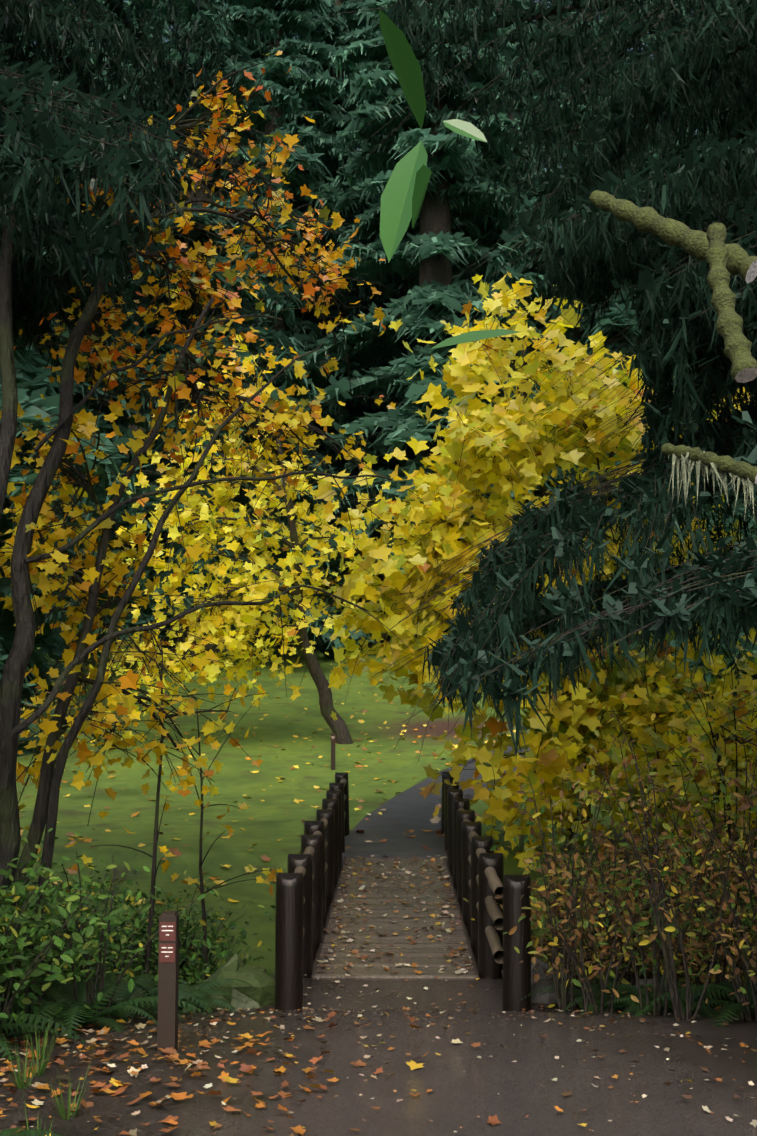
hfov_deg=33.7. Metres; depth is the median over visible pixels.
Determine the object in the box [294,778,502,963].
bridge rails
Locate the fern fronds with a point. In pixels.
(73, 1008)
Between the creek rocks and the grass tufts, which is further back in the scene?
the creek rocks
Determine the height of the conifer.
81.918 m
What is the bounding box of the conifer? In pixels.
[0,0,756,775]
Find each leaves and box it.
[0,636,756,1031]
[0,664,756,1135]
[379,9,518,348]
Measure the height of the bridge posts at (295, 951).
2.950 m
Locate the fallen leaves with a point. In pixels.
(224, 1076)
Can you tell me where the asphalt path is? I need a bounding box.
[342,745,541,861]
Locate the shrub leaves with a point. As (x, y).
(18, 890)
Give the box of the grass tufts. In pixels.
[1,1012,93,1135]
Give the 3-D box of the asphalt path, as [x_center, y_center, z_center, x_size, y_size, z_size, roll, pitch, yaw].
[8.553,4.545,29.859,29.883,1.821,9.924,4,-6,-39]
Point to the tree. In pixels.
(554, 756)
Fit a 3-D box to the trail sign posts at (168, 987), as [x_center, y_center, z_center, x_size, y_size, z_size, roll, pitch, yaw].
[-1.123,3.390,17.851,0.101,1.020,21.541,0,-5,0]
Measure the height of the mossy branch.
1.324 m
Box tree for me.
[0,50,756,1036]
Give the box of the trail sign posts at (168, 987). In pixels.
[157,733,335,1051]
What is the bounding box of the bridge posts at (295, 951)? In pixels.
[275,772,530,1010]
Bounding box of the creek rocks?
[156,953,697,1012]
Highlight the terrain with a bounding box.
[0,637,756,1135]
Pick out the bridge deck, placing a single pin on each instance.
(420, 952)
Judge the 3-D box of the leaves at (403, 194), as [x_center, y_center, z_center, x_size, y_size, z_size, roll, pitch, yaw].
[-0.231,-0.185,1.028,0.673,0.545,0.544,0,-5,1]
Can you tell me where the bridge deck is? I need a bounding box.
[312,855,478,977]
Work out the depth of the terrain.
8.32 m
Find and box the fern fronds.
[0,967,756,1135]
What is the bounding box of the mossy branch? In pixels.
[590,190,756,518]
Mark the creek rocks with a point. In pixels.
(261, 992)

